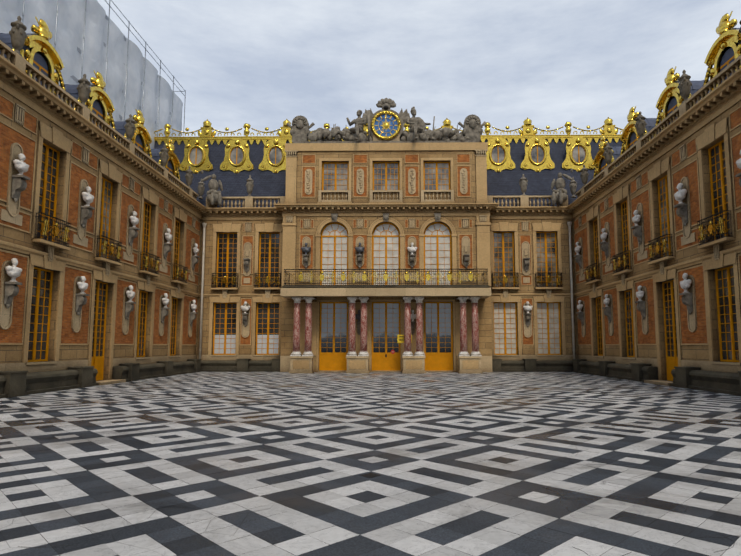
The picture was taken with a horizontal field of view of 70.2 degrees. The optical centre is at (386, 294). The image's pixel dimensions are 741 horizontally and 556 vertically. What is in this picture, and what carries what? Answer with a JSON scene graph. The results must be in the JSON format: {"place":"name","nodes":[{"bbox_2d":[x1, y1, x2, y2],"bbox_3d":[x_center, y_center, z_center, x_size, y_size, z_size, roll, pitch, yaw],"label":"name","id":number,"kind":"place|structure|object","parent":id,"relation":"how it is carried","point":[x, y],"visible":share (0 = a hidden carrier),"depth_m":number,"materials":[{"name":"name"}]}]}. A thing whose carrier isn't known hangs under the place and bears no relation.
{"place":"outdoors","nodes":[
{"label":"outdoors","id":0,"kind":"place"},
{"bbox_2d":[0,372,740,555],"bbox_3d":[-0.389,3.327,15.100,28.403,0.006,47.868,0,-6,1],"label":"court floor tiles","id":1,"kind":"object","parent":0,"point":[55,525],"visible":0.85,"depth_m":8.00,"materials":[{"name":"white stone"}]},
{"bbox_2d":[0,88,201,397],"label":"wing","id":2,"kind":"structure","parent":1,"relation":"on","point":[64,193],"depth_m":24.29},
{"bbox_2d":[0,360,739,398],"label":"plinth","id":3,"kind":"structure","parent":1,"relation":"on","point":[701,380],"depth_m":27.19,"materials":[{"name":"stone"}]},
{"bbox_2d":[113,395,626,477],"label":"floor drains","id":4,"kind":"structure","parent":1,"relation":"on","point":[369,475],"depth_m":7.55,"materials":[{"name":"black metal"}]},
{"bbox_2d":[18,534,735,555],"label":"floor cracks","id":5,"kind":"object","parent":1,"relation":"on","point":[573,547],"visible":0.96,"depth_m":4.87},
{"bbox_2d":[280,142,491,373],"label":"avant corps","id":6,"kind":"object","parent":1,"relation":"on","point":[358,294],"visible":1,"depth_m":38.04,"materials":[{"name":"stone"}]},
{"bbox_2d":[286,98,485,142],"bbox_3d":[0.001,-12.939,39.306,15.042,3.940,2.026,0,-6,1],"label":"clock sculpture group","id":7,"kind":"object","parent":6,"relation":"on","point":[385,123],"visible":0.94,"depth_m":39.21,"materials":[{"name":"stone"}]},
{"bbox_2d":[197,195,577,371],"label":"facade","id":8,"kind":"structure","parent":1,"relation":"on","point":[526,256],"depth_m":38.94,"materials":[{"name":"stone"}]},
{"bbox_2d":[0,55,740,296],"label":"mouldings","id":9,"kind":"object","parent":8,"relation":"attached to","point":[17,83],"visible":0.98,"depth_m":29.06,"materials":[{"name":"stone"}]},
{"bbox_2d":[0,16,198,199],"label":"balustrade","id":10,"kind":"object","parent":9,"relation":"on","point":[17,33],"depth_m":24.78,"materials":[{"name":"stone"}]},
{"bbox_2d":[0,17,179,185],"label":"gold wing roof","id":11,"kind":"object","parent":10,"relation":"attached to","point":[38,51],"visible":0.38,"depth_m":26.51,"materials":[{"name":"gold metal"}]},
{"bbox_2d":[575,20,740,196],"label":"balustrade","id":12,"kind":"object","parent":9,"relation":"on","point":[684,85],"depth_m":26.59,"materials":[{"name":"stone"}]},
{"bbox_2d":[593,11,740,178],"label":"gold wing roof","id":13,"kind":"object","parent":12,"relation":"attached to","point":[724,51],"visible":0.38,"depth_m":26.40,"materials":[{"name":"gold metal"}]},
{"bbox_2d":[197,169,576,205],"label":"rooftop statues","id":14,"kind":"object","parent":8,"relation":"on","point":[559,195],"visible":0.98,"depth_m":39.33,"materials":[{"name":"stone"}]},
{"bbox_2d":[199,222,574,358],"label":"pipes","id":15,"kind":"object","parent":8,"relation":"attached to","point":[202,284],"visible":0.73,"depth_m":38.68,"materials":[{"name":"beige metal"}]},
{"bbox_2d":[154,139,622,206],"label":"roof","id":16,"kind":"structure","parent":8,"relation":"on","point":[268,183],"depth_m":42.05,"materials":[{"name":"stone"}]},
{"bbox_2d":[0,0,185,148],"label":"scaffold","id":17,"kind":"object","parent":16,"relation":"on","point":[88,38],"visible":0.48,"depth_m":36.85,"materials":[{"name":"grey fabric"}]},
{"bbox_2d":[154,117,623,173],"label":"gilded roof ornaments","id":18,"kind":"object","parent":16,"relation":"on","point":[537,158],"visible":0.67,"depth_m":42.58},
{"bbox_2d":[385,335,411,356],"bbox_3d":[0.767,4.153,36.897,0.778,2.620,2.290,5,-7,-39],"label":"sign post","id":19,"kind":"object","parent":1,"relation":"on","point":[400,338],"visible":0.5,"depth_m":36.37,"materials":[{"name":"metal"}]},
{"bbox_2d":[572,101,740,396],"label":"wing","id":20,"kind":"structure","parent":1,"relation":"on","point":[680,202],"depth_m":25.66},
{"bbox_2d":[97,0,740,136],"label":"sky","id":21,"kind":"structure","parent":0,"point":[261,64],"materials":[{"name":"grey"}]}
]}

